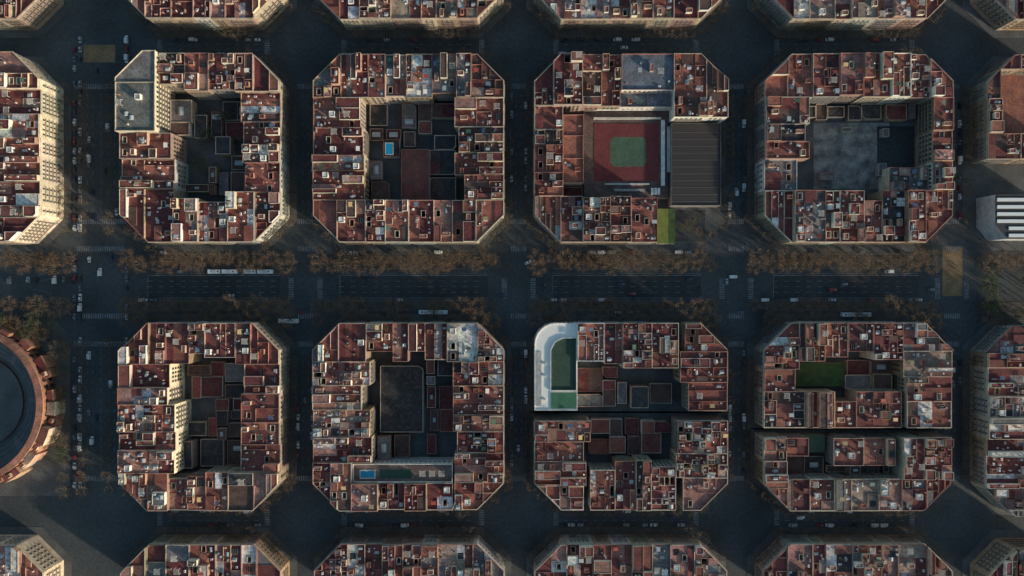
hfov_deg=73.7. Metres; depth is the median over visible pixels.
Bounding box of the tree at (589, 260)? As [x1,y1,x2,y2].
[584,247,605,268]
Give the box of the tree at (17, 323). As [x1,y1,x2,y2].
[3,314,21,332]
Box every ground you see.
[0,0,1023,575]
[675,210,704,240]
[877,126,913,167]
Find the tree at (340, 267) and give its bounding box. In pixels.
[336,259,352,274]
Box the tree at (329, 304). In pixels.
[321,299,338,312]
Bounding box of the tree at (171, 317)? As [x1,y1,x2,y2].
[163,312,176,321]
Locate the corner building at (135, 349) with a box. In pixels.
[118,323,149,363]
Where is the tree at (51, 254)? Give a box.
[42,251,59,268]
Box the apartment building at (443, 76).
[432,52,455,100]
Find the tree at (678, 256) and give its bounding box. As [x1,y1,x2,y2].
[675,248,689,266]
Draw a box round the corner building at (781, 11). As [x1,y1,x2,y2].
[755,0,793,29]
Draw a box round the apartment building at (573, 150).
[563,114,583,186]
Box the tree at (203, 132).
[199,128,210,141]
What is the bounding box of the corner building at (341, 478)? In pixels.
[330,463,352,511]
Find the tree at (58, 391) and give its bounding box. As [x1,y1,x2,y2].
[54,385,69,397]
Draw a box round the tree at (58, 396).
[55,390,64,403]
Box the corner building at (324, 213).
[313,200,336,238]
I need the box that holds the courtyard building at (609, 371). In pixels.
[602,366,616,377]
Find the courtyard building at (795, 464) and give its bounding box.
[787,456,803,474]
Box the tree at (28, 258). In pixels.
[17,252,32,265]
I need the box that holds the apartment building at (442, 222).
[434,200,453,244]
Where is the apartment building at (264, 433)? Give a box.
[241,418,288,444]
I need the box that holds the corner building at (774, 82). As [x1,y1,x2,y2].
[755,58,788,103]
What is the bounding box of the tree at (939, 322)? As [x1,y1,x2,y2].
[924,309,946,329]
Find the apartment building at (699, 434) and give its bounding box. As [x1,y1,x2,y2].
[671,415,727,453]
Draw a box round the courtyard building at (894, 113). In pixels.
[882,105,906,121]
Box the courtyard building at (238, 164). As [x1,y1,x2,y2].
[232,156,244,170]
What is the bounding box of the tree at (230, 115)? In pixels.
[220,110,231,118]
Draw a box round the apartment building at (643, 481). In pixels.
[631,453,651,510]
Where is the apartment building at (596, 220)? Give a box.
[580,197,610,244]
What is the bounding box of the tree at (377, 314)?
[368,312,382,321]
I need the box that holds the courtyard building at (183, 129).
[169,122,193,137]
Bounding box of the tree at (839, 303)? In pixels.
[834,299,851,312]
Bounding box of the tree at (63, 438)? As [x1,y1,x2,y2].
[49,431,69,448]
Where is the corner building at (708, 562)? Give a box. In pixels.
[688,535,726,575]
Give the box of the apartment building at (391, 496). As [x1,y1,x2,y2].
[379,483,404,509]
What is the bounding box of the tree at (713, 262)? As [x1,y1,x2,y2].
[705,258,719,271]
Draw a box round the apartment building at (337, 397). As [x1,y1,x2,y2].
[312,385,367,409]
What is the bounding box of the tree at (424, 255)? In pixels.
[410,247,429,269]
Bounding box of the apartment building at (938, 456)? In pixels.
[909,432,953,479]
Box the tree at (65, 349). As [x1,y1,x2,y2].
[47,339,71,362]
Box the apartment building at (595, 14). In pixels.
[578,0,610,29]
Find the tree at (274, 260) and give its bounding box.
[261,250,279,266]
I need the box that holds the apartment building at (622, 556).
[608,535,631,575]
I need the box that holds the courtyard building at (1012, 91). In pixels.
[1001,74,1023,132]
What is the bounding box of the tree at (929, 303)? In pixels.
[924,298,939,312]
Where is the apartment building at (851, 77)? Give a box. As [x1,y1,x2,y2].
[829,53,863,103]
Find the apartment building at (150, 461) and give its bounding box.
[117,446,184,473]
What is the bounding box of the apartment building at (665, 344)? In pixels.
[651,321,678,367]
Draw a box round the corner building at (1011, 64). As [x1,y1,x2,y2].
[983,54,1020,76]
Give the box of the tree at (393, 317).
[384,311,399,321]
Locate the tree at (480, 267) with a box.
[469,259,483,272]
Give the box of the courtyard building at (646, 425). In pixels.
[639,418,654,432]
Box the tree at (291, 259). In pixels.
[279,249,296,266]
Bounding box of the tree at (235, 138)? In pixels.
[232,135,242,147]
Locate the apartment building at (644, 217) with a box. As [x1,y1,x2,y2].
[628,198,657,244]
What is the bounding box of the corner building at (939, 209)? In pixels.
[926,190,952,241]
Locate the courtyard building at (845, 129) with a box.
[839,127,852,132]
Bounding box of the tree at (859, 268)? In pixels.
[849,256,862,273]
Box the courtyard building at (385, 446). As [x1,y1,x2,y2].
[378,433,392,459]
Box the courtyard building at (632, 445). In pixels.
[626,435,639,454]
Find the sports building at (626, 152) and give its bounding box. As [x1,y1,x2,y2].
[583,109,669,198]
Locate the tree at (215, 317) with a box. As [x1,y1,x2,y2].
[201,306,223,321]
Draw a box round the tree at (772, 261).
[760,257,779,272]
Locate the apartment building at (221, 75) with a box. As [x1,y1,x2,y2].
[208,53,240,98]
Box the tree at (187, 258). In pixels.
[177,250,192,267]
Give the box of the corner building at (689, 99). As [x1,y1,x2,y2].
[669,53,707,124]
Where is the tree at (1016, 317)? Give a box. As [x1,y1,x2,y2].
[1011,312,1023,324]
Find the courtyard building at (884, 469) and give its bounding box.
[879,466,888,472]
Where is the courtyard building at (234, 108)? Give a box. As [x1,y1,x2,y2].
[223,102,240,121]
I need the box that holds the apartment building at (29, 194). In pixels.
[0,182,63,209]
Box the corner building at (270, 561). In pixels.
[256,537,288,575]
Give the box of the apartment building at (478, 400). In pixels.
[453,386,504,414]
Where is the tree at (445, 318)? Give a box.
[442,313,455,321]
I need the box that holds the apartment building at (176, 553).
[165,535,200,575]
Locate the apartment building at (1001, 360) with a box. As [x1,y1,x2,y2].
[970,351,1023,367]
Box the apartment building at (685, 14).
[667,0,697,29]
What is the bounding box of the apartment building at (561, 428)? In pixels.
[533,415,590,441]
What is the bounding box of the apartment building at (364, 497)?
[351,483,378,511]
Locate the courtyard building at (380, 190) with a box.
[371,181,390,199]
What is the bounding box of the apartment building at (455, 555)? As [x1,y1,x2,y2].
[438,535,473,575]
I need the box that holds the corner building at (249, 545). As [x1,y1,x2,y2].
[241,535,265,575]
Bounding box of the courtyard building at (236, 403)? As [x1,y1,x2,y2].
[233,398,240,409]
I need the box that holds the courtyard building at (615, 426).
[608,417,621,436]
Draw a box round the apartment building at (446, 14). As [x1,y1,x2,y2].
[436,0,458,29]
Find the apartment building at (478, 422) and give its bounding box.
[453,413,504,430]
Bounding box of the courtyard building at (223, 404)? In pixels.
[216,397,231,410]
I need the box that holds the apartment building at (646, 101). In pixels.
[619,92,671,108]
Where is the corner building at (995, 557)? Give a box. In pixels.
[970,538,1017,575]
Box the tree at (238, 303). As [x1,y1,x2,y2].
[234,297,252,314]
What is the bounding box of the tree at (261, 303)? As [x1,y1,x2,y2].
[247,293,269,315]
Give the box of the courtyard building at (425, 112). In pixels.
[419,103,432,120]
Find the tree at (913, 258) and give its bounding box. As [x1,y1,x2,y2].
[907,247,929,269]
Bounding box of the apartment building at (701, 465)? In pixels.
[669,446,727,477]
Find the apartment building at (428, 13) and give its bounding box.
[421,0,438,29]
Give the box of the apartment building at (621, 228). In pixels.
[607,196,631,244]
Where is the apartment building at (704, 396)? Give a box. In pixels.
[681,382,727,410]
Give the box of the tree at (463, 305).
[453,297,472,313]
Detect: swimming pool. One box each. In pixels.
[360,470,375,478]
[385,143,392,154]
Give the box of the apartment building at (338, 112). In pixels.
[313,97,366,130]
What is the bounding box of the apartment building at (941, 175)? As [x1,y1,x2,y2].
[916,162,955,189]
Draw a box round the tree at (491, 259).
[485,252,498,266]
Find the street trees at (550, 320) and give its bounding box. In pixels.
[50,0,979,566]
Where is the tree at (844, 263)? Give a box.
[838,258,853,273]
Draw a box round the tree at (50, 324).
[41,317,55,331]
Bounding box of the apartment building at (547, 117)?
[533,106,562,131]
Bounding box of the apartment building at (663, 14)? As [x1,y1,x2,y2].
[648,0,673,29]
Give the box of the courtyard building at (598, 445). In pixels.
[588,438,608,453]
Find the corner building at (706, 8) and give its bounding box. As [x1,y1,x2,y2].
[690,0,721,29]
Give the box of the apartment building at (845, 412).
[835,397,856,427]
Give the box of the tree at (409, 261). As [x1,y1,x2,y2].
[394,255,412,272]
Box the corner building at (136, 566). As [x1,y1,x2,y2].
[120,548,145,575]
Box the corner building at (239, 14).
[225,0,265,29]
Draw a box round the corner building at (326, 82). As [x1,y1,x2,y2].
[312,54,340,97]
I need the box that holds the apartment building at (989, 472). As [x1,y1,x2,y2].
[970,450,1023,488]
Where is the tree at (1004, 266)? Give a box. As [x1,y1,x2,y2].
[997,256,1011,273]
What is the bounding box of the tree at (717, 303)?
[706,296,718,310]
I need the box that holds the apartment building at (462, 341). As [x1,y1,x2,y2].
[447,321,478,361]
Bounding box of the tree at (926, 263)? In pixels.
[924,257,940,275]
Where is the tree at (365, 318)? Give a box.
[353,310,367,321]
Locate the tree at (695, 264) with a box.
[690,258,704,270]
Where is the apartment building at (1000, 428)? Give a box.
[970,412,1023,439]
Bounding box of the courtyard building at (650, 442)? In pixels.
[640,432,660,452]
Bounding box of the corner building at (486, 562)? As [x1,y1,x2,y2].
[473,535,504,575]
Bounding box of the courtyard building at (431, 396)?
[427,385,435,407]
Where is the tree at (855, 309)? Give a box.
[852,299,867,313]
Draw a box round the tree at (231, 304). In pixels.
[215,292,239,315]
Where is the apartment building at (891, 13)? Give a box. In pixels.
[862,0,906,29]
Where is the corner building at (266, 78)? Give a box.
[253,55,288,98]
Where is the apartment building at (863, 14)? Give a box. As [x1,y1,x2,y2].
[837,0,877,29]
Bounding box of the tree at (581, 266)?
[574,259,587,273]
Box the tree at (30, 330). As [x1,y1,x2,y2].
[17,322,34,338]
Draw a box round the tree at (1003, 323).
[997,313,1013,325]
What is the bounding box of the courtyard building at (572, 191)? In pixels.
[563,187,581,195]
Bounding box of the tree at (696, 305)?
[689,296,709,315]
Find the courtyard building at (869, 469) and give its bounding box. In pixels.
[860,466,878,473]
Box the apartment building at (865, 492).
[840,472,878,510]
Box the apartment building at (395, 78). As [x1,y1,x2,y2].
[385,54,409,103]
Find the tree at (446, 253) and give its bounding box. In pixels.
[436,249,457,268]
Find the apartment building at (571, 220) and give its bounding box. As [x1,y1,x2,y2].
[559,196,582,244]
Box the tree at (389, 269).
[380,256,397,271]
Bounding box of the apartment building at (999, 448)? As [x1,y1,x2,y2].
[970,434,1023,456]
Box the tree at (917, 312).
[911,308,928,321]
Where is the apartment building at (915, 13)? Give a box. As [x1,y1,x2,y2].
[887,0,925,29]
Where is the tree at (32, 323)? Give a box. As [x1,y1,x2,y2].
[23,320,39,336]
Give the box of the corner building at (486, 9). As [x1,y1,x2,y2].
[477,0,503,28]
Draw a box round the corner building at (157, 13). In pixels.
[144,0,182,29]
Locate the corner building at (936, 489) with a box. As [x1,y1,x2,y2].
[927,480,950,507]
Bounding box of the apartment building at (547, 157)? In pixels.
[533,144,562,172]
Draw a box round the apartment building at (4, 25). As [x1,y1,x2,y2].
[0,20,18,29]
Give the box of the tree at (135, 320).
[132,310,148,328]
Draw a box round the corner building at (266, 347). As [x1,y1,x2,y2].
[250,322,288,363]
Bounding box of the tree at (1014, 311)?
[1011,306,1023,319]
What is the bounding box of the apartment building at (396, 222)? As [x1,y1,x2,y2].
[385,200,411,244]
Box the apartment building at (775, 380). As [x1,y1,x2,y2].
[755,366,795,391]
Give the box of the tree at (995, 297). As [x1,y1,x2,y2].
[983,290,1002,310]
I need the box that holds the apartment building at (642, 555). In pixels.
[628,535,652,575]
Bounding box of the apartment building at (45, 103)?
[0,90,63,121]
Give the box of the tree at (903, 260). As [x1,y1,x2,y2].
[894,257,910,275]
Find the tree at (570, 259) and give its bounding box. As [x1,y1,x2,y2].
[554,246,576,267]
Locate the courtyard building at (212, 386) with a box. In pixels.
[201,376,224,396]
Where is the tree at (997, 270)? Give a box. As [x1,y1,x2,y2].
[987,265,1001,278]
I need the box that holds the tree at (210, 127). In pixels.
[205,125,214,137]
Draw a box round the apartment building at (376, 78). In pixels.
[368,54,389,104]
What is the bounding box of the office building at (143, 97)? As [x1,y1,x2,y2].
[114,50,174,132]
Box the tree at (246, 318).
[234,308,251,321]
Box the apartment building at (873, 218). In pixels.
[855,200,882,244]
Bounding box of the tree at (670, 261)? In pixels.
[660,256,678,275]
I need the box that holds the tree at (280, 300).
[275,296,294,316]
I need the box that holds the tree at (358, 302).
[348,296,368,314]
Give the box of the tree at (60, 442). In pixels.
[51,437,67,452]
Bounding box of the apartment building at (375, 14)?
[359,0,395,29]
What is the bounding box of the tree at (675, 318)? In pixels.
[662,310,678,321]
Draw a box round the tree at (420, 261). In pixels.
[406,256,428,275]
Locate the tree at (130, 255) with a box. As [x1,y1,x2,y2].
[114,247,134,266]
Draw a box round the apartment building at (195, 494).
[186,468,211,510]
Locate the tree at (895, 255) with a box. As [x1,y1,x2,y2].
[892,250,906,262]
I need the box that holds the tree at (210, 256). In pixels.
[205,247,223,267]
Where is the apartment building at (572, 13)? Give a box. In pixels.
[562,0,580,29]
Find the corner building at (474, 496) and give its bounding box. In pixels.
[455,482,503,509]
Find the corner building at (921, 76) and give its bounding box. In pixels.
[895,54,930,104]
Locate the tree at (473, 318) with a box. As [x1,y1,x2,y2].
[468,308,490,327]
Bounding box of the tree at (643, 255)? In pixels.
[630,246,647,266]
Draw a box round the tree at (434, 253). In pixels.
[426,252,440,264]
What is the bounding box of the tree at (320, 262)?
[308,247,327,265]
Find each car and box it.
[6,276,11,283]
[52,276,56,283]
[77,224,81,231]
[77,303,81,310]
[77,394,81,402]
[78,176,81,183]
[78,313,81,320]
[86,155,90,162]
[86,351,90,359]
[89,436,93,444]
[97,268,101,275]
[124,36,128,43]
[124,54,128,62]
[188,37,196,41]
[613,37,621,41]
[631,37,639,41]
[677,523,684,526]
[742,119,745,127]
[742,183,745,191]
[742,413,745,421]
[789,523,797,526]
[825,37,832,41]
[825,523,833,526]
[880,523,887,526]
[958,156,962,163]
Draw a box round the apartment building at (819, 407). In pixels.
[796,388,834,427]
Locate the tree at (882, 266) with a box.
[880,257,895,272]
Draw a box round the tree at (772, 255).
[762,250,775,265]
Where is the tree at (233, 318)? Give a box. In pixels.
[222,313,237,320]
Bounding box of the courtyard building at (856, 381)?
[841,374,870,388]
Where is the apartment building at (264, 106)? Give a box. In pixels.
[241,92,288,126]
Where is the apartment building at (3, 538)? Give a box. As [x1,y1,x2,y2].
[0,535,15,542]
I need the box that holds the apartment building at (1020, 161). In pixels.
[1005,133,1023,163]
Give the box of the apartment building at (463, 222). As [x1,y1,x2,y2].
[452,200,476,244]
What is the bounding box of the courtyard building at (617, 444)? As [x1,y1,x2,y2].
[608,435,625,452]
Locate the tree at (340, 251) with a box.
[335,249,352,266]
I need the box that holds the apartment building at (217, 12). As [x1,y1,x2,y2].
[210,0,235,29]
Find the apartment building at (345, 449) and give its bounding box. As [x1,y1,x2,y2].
[313,431,377,462]
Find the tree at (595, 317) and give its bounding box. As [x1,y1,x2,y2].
[586,312,606,321]
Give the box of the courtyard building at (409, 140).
[404,132,415,148]
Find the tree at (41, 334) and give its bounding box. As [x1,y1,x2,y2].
[32,327,48,341]
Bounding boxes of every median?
[0,255,55,267]
[0,302,53,308]
[138,255,288,267]
[138,302,288,308]
[325,255,500,267]
[325,302,500,308]
[538,255,714,267]
[538,302,714,308]
[759,255,930,267]
[759,302,930,308]
[976,255,1023,267]
[976,302,1023,308]
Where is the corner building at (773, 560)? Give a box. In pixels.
[755,537,787,575]
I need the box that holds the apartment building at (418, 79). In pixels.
[406,54,434,104]
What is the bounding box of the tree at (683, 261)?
[675,260,689,273]
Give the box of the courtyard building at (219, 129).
[211,112,224,138]
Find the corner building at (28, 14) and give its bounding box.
[0,0,63,29]
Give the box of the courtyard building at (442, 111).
[432,103,453,119]
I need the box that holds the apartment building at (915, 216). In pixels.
[896,190,925,244]
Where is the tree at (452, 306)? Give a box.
[439,298,454,311]
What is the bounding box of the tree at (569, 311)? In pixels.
[557,296,577,317]
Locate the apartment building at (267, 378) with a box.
[244,361,288,393]
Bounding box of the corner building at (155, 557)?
[146,535,177,575]
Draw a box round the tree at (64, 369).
[51,362,66,377]
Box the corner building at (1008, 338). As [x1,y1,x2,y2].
[970,324,1023,352]
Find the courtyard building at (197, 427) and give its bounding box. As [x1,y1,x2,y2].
[188,420,207,435]
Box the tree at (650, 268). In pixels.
[646,256,659,272]
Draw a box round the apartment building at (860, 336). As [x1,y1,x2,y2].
[842,321,873,351]
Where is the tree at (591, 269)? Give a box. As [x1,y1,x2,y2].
[586,259,600,270]
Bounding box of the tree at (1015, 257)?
[1012,248,1023,264]
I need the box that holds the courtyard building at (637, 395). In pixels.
[628,384,647,407]
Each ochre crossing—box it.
[83,45,114,61]
[942,246,961,295]
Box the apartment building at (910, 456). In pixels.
[888,432,924,479]
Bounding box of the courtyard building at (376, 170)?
[370,161,382,180]
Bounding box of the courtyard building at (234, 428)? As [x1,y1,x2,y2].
[229,421,240,436]
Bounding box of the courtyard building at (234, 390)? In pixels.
[225,384,243,397]
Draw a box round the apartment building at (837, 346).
[821,321,847,356]
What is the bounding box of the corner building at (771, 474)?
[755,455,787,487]
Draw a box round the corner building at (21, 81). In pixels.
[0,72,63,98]
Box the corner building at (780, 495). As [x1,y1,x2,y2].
[759,481,787,507]
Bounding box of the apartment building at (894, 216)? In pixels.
[867,190,905,244]
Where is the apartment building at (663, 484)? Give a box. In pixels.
[651,459,675,510]
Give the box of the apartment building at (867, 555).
[840,535,883,575]
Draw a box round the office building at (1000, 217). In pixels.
[976,195,1023,240]
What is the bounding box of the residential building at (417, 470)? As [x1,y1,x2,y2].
[353,457,454,482]
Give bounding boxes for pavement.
[0,0,70,37]
[0,57,70,250]
[0,322,69,495]
[0,527,70,575]
[130,0,296,37]
[130,527,296,575]
[154,57,296,250]
[155,314,296,507]
[314,0,510,37]
[314,57,510,250]
[314,314,510,507]
[314,527,510,575]
[526,0,725,37]
[526,57,725,250]
[526,314,725,412]
[526,527,725,575]
[530,411,721,504]
[747,0,941,37]
[747,57,919,250]
[747,314,941,429]
[747,527,941,575]
[751,428,937,505]
[962,0,1023,37]
[962,57,1023,250]
[962,317,1023,514]
[962,530,1023,575]
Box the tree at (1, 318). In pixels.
[0,313,8,327]
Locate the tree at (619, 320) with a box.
[614,310,633,321]
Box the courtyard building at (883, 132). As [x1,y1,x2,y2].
[879,128,888,137]
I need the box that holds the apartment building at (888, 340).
[859,321,903,359]
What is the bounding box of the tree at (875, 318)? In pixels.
[864,312,879,320]
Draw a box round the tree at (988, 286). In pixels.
[981,272,1003,292]
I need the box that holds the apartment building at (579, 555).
[565,535,592,575]
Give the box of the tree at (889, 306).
[880,294,899,317]
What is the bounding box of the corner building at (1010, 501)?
[971,482,1023,516]
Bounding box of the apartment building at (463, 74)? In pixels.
[456,53,470,96]
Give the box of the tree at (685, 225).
[683,218,695,229]
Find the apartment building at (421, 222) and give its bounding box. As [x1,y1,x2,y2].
[409,200,435,244]
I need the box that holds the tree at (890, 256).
[879,252,899,267]
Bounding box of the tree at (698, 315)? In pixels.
[686,311,704,324]
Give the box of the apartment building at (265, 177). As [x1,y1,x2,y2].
[245,163,288,195]
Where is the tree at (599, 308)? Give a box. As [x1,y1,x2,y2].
[587,296,603,314]
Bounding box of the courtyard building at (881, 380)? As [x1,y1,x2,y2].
[870,373,891,388]
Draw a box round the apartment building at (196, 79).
[184,53,221,99]
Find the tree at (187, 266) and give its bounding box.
[177,258,191,274]
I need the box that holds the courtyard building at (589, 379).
[577,368,602,391]
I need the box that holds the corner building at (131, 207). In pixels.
[119,189,143,237]
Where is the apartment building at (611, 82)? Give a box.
[600,53,620,109]
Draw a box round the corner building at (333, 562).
[314,535,352,575]
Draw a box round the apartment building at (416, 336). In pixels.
[408,321,424,351]
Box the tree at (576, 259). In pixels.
[573,251,587,264]
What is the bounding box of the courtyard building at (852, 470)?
[846,466,859,474]
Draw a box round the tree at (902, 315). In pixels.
[896,312,911,320]
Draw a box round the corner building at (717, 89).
[701,59,728,122]
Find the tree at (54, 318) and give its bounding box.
[46,309,56,323]
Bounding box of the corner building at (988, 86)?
[970,70,1000,105]
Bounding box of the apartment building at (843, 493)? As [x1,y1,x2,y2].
[824,472,851,511]
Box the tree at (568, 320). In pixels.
[555,310,575,321]
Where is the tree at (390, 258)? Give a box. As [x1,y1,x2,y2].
[383,251,398,265]
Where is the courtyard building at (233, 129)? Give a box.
[226,122,242,139]
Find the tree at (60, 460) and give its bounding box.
[51,447,67,463]
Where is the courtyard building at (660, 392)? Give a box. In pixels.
[649,383,671,402]
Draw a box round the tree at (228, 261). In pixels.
[219,249,234,264]
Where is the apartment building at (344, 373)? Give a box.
[312,359,375,385]
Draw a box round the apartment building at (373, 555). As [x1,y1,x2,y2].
[365,535,386,575]
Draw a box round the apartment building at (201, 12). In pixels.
[193,0,222,29]
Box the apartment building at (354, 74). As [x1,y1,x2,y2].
[341,52,372,104]
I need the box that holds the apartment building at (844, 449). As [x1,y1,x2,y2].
[823,433,863,465]
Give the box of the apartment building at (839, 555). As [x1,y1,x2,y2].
[815,535,852,575]
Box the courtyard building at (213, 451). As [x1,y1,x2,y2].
[201,437,226,465]
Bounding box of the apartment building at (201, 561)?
[187,535,225,575]
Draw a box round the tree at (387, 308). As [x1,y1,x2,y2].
[381,296,401,317]
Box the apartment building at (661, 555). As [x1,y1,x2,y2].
[649,535,669,575]
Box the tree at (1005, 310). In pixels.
[998,299,1012,313]
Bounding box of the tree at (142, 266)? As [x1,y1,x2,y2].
[130,256,148,275]
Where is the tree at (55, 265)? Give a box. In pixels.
[40,256,61,275]
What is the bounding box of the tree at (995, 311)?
[987,302,1002,317]
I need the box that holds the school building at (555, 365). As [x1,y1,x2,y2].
[534,322,576,409]
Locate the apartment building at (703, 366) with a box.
[673,349,727,381]
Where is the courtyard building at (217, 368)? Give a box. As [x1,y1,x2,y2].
[211,361,226,375]
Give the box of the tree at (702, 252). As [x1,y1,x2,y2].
[689,247,708,264]
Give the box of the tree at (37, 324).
[20,317,41,335]
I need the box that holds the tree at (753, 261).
[748,249,765,265]
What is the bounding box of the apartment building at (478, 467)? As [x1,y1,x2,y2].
[455,447,504,482]
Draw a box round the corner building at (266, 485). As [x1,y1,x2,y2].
[254,465,288,508]
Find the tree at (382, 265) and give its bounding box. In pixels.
[368,255,387,275]
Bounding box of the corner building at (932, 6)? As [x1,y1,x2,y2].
[909,0,945,29]
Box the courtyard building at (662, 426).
[654,420,670,432]
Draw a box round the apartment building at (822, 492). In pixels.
[804,473,834,510]
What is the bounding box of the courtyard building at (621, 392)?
[616,381,626,403]
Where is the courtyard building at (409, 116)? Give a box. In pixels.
[402,104,416,129]
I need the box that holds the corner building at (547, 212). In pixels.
[533,196,560,241]
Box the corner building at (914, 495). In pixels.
[902,479,926,510]
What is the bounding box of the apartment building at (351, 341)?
[338,321,372,361]
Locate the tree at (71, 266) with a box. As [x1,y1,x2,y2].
[60,258,73,274]
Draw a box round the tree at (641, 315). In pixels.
[629,309,649,320]
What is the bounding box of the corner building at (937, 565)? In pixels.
[927,546,952,575]
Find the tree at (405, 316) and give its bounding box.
[398,313,412,321]
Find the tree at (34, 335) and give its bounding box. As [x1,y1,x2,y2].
[22,326,39,341]
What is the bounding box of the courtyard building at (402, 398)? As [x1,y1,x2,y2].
[380,365,424,431]
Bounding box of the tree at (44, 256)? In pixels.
[32,251,45,265]
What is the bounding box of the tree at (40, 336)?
[32,326,50,341]
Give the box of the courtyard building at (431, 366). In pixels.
[427,360,435,373]
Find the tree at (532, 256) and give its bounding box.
[528,248,544,266]
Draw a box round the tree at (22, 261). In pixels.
[14,257,31,274]
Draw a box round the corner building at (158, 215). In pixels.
[144,189,187,244]
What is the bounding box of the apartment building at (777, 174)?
[755,160,796,192]
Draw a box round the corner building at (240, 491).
[228,465,254,510]
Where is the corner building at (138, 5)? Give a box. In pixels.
[128,0,144,16]
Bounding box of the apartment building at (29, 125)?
[0,114,63,144]
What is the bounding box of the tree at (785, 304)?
[778,298,791,312]
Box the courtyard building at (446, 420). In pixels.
[440,409,454,431]
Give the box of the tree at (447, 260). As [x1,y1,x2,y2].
[441,256,455,271]
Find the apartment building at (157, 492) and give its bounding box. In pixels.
[147,469,182,510]
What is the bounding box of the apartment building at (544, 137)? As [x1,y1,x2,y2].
[533,130,562,147]
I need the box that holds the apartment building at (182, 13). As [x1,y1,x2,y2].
[171,0,206,29]
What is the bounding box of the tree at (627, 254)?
[615,247,630,263]
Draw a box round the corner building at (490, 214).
[476,200,504,243]
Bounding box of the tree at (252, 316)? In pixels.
[248,309,266,323]
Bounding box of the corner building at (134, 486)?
[118,474,146,510]
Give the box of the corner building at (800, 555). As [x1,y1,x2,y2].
[778,535,812,575]
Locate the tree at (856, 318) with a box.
[849,310,868,320]
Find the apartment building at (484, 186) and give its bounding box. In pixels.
[464,174,504,199]
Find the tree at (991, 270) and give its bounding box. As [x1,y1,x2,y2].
[981,254,1006,275]
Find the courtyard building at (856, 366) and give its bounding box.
[844,359,869,374]
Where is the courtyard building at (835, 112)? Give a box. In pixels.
[827,106,843,118]
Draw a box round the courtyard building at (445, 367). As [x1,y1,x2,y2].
[438,360,452,375]
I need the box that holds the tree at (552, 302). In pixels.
[542,296,556,315]
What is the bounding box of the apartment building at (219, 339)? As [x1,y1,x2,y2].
[204,321,241,357]
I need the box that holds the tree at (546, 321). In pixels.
[542,313,557,324]
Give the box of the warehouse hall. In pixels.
[668,123,720,206]
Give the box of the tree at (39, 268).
[34,259,47,273]
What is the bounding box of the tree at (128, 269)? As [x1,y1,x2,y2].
[117,254,134,271]
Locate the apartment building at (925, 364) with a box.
[889,351,954,376]
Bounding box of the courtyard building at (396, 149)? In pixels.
[383,140,400,158]
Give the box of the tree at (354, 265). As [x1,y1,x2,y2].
[351,257,369,276]
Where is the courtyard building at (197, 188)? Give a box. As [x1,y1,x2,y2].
[185,184,209,192]
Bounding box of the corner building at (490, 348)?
[478,323,504,361]
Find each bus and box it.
[208,270,237,273]
[243,270,272,273]
[278,319,298,322]
[419,310,447,313]
[840,312,870,316]
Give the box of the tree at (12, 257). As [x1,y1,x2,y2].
[0,248,16,266]
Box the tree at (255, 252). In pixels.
[250,248,266,263]
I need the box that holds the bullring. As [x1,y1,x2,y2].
[0,321,64,482]
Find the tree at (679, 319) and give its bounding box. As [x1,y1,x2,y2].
[677,313,687,322]
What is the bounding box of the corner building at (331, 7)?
[318,0,344,26]
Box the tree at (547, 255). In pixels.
[545,250,558,262]
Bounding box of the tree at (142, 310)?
[130,293,150,316]
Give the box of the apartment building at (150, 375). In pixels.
[118,364,184,386]
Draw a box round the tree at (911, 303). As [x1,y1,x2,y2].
[908,296,919,310]
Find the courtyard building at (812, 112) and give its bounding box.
[810,106,815,119]
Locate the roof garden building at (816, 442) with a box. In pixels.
[801,433,824,451]
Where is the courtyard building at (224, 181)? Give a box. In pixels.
[219,172,230,195]
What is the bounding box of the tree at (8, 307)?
[1,296,17,312]
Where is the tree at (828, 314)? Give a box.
[823,311,840,320]
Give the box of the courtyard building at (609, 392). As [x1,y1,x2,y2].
[602,379,615,405]
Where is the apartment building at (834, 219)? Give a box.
[818,190,842,244]
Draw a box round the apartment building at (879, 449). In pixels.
[853,433,895,465]
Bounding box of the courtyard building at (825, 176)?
[817,172,833,180]
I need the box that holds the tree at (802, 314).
[792,312,807,321]
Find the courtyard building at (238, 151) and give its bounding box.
[234,140,242,155]
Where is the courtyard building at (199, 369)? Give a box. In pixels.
[188,364,210,374]
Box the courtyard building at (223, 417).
[216,410,230,424]
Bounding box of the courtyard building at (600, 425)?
[590,417,609,433]
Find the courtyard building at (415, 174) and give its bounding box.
[401,149,430,199]
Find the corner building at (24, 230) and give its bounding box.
[0,217,60,244]
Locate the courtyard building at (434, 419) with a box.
[430,408,438,430]
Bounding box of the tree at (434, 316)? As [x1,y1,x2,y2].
[427,309,443,321]
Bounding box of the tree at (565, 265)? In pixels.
[558,259,572,271]
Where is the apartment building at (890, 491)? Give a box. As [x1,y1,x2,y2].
[870,472,901,510]
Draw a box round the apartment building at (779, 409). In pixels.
[755,388,804,427]
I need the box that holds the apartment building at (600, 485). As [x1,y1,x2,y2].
[587,462,614,509]
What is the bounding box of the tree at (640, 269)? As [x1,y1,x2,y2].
[630,257,643,273]
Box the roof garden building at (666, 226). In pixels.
[654,209,674,243]
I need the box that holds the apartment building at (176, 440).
[119,427,190,449]
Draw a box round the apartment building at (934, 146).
[915,130,953,166]
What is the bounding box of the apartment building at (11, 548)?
[0,535,41,575]
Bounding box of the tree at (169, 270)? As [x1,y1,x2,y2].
[156,256,177,276]
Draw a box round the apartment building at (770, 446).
[755,432,786,460]
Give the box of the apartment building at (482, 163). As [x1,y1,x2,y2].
[455,152,504,179]
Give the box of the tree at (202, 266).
[193,258,204,272]
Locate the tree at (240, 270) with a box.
[235,259,251,274]
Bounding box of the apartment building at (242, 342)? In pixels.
[235,321,256,363]
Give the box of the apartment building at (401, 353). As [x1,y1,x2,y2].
[393,321,411,361]
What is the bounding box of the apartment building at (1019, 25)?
[1005,20,1023,29]

